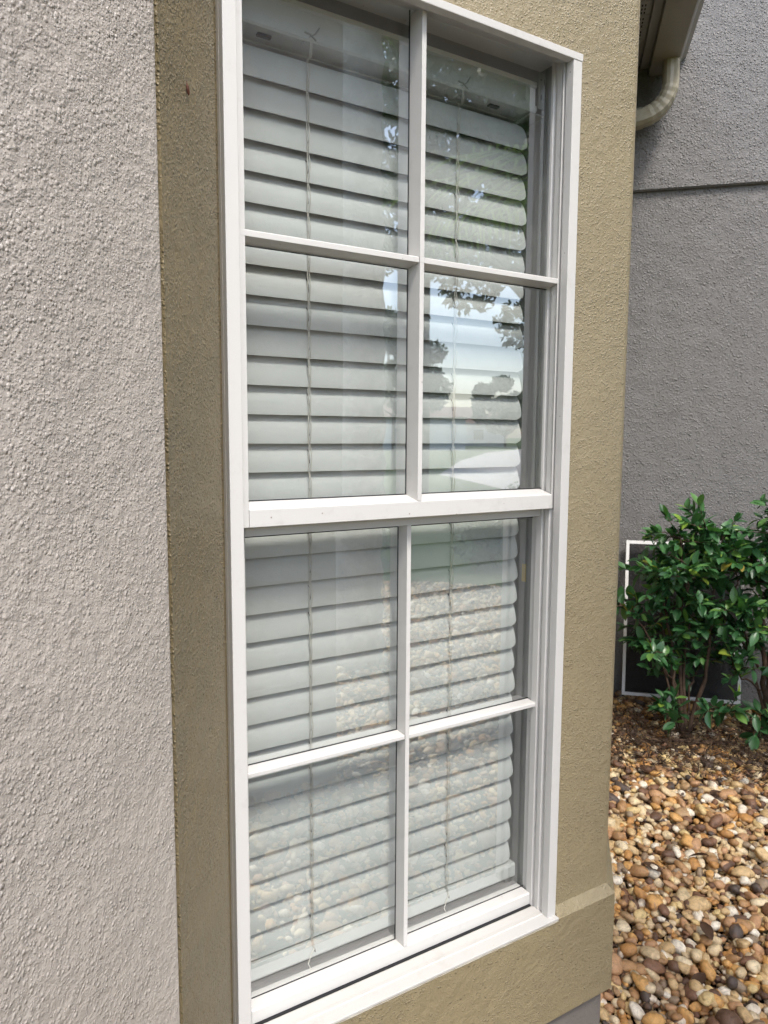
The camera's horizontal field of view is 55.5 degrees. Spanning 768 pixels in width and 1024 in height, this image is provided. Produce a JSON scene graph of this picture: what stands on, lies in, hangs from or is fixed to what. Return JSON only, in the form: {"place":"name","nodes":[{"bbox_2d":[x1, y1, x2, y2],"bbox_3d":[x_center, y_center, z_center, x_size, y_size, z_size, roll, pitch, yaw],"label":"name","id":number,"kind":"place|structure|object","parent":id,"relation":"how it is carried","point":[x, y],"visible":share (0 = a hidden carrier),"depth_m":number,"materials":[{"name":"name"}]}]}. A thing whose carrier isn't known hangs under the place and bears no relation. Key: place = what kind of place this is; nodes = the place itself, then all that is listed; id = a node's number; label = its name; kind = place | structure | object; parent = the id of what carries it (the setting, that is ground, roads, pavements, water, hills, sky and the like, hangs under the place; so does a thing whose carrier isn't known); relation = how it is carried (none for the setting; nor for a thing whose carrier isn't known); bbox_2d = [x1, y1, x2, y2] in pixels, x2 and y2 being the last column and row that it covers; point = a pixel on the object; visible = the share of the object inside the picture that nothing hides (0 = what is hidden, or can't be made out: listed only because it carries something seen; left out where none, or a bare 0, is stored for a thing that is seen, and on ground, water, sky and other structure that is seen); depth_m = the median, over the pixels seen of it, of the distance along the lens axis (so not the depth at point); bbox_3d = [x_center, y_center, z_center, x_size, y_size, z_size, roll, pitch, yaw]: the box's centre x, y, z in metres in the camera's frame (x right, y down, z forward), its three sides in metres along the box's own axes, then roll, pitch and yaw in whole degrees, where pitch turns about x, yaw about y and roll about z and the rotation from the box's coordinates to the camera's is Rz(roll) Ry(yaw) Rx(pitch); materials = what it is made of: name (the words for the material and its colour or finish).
{"place":"outdoors","nodes":[
{"label":"outdoors","id":0,"kind":"place"},
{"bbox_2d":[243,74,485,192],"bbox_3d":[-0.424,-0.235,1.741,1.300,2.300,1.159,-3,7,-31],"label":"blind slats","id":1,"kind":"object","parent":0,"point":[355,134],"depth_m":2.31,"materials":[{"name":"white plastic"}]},
{"bbox_2d":[644,862,661,871],"bbox_3d":[0.799,1.055,2.170,0.030,0.009,0.060,-3,7,-31],"label":"fallen leaf","id":2,"kind":"object","parent":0,"point":[648,864],"visible":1,"depth_m":2.17,"materials":[{"name":"plant"}]},
{"bbox_2d":[607,707,766,1023],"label":"soil ground","id":3,"kind":"structure","parent":0,"point":[681,974],"depth_m":1.98,"materials":[{"name":"brown soil"}]},
{"bbox_2d":[0,0,179,1023],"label":"stucco wall","id":4,"kind":"structure","parent":3,"relation":"on","point":[88,916],"depth_m":0.60,"materials":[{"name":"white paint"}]},
{"bbox_2d":[153,0,640,1023],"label":"window surround wall","id":5,"kind":"structure","parent":3,"relation":"on","point":[559,970],"depth_m":1.17,"materials":[{"name":"beige paint"}]},
{"bbox_2d":[186,83,189,95],"bbox_3d":[-0.207,-0.447,0.769,0.005,0.014,0.005,-3,7,-31],"label":"insect case","id":6,"kind":"object","parent":5,"relation":"attached to","point":[187,89],"visible":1,"depth_m":0.77,"materials":[{"name":"brown"}]},
{"bbox_2d":[251,0,542,991],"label":"window reveal","id":7,"kind":"object","parent":5,"relation":"attached to","point":[529,228],"depth_m":1.31,"materials":[{"name":"paint"}]},
{"bbox_2d":[242,0,544,981],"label":"window blind","id":8,"kind":"object","parent":7,"relation":"attached to","point":[326,374],"depth_m":1.17,"materials":[{"name":"plastic"}]},
{"bbox_2d":[522,563,525,581],"bbox_3d":[0.259,0.112,1.352,0.002,0.033,0.010,-3,7,-31],"label":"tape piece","id":9,"kind":"object","parent":7,"relation":"attached to","point":[523,572],"visible":1,"depth_m":1.35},
{"bbox_2d":[215,0,582,1023],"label":"single hung window","id":10,"kind":"structure","parent":5,"relation":"attached to","point":[369,976],"depth_m":1.15,"materials":[{"name":"white paint"}]},
{"bbox_2d":[638,0,663,68],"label":"roof eave","id":11,"kind":"object","parent":5,"relation":"attached to","point":[650,12],"visible":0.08,"depth_m":3.06,"materials":[{"name":"brown plastic"}]},
{"bbox_2d":[648,0,704,75],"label":"rain gutter","id":12,"kind":"object","parent":11,"relation":"attached to","point":[678,21],"visible":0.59,"depth_m":3.02,"materials":[{"name":"beige metal"}]},
{"bbox_2d":[635,57,679,130],"bbox_3d":[1.143,-0.593,3.433,0.340,2.852,0.090,2,6,14],"label":"downspout","id":13,"kind":"object","parent":5,"relation":"attached to","point":[656,109],"visible":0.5,"depth_m":3.24,"materials":[{"name":"beige metal"}]},
{"bbox_2d":[600,690,767,1023],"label":"river pebbles","id":14,"kind":"object","parent":3,"relation":"on","point":[734,812],"visible":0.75,"depth_m":2.13,"materials":[{"name":"brown gravel"}]},
{"bbox_2d":[666,622,675,702],"bbox_3d":[1.359,0.742,3.439,0.042,0.465,0.098,5,8,40],"label":"riser stake","id":15,"kind":"object","parent":14,"relation":"on","point":[668,699],"visible":0.04,"depth_m":3.42,"materials":[{"name":"black plastic"}]},
{"bbox_2d":[621,540,743,703],"bbox_3d":[1.448,0.528,3.539,0.540,0.758,0.083,2,6,14],"label":"frame","id":16,"kind":"object","parent":14,"relation":"on","point":[628,543],"depth_m":3.59,"materials":[{"name":"white paint"}]},
{"bbox_2d":[629,738,737,744],"bbox_3d":[1.256,0.964,3.062,0.450,0.026,0.022,1,6,2],"label":"stick","id":17,"kind":"object","parent":14,"relation":"on","point":[680,740],"visible":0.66,"depth_m":3.06,"materials":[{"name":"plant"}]},
{"bbox_2d":[610,696,767,786],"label":"leaf litter","id":18,"kind":"object","parent":14,"relation":"on","point":[717,738],"visible":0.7,"depth_m":3.00,"materials":[{"name":"brown plant"}]},
{"bbox_2d":[691,972,705,984],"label":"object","id":19,"kind":"object","parent":14,"relation":"on","point":[700,977],"visible":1,"depth_m":1.73,"materials":[{"name":"brown stone"}]},
{"bbox_2d":[700,921,713,939],"bbox_3d":[0.839,1.087,1.896,0.029,0.013,0.060,0,6,-1],"label":"fallen leaf","id":20,"kind":"object","parent":14,"relation":"on","point":[707,929],"visible":1,"depth_m":1.90,"materials":[{"name":"brown plant"}]},
{"bbox_2d":[693,493,767,751],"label":"leafy shrub","id":21,"kind":"object","parent":14,"relation":"on","point":[754,570],"visible":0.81,"depth_m":3.09,"materials":[{"name":"green plant"}]},
{"bbox_2d":[616,492,767,738],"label":"leafy shrub","id":22,"kind":"object","parent":3,"relation":"on","point":[683,577],"visible":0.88,"depth_m":3.14,"materials":[{"name":"green plant"}]},
{"bbox_2d":[690,852,708,855],"bbox_3d":[0.964,1.047,2.237,0.061,0.020,0.022,1,6,5],"label":"fallen leaf","id":23,"kind":"object","parent":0,"point":[700,853],"visible":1,"depth_m":2.23,"materials":[{"name":"brown plant"}]},
{"bbox_2d":[710,790,720,793],"bbox_3d":[1.195,1.009,2.627,0.060,0.011,0.030,-3,7,-31],"label":"fallen leaf","id":24,"kind":"object","parent":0,"point":[713,791],"visible":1,"depth_m":2.63,"materials":[{"name":"brown plant"}]},
{"label":"ground","id":25,"kind":"structure","parent":0,"visible":0},
{"bbox_2d":[613,0,767,709],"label":"stucco wall","id":26,"kind":"structure","parent":25,"relation":"on","point":[696,406],"depth_m":3.45,"materials":[{"name":"grey paint"}]}
]}

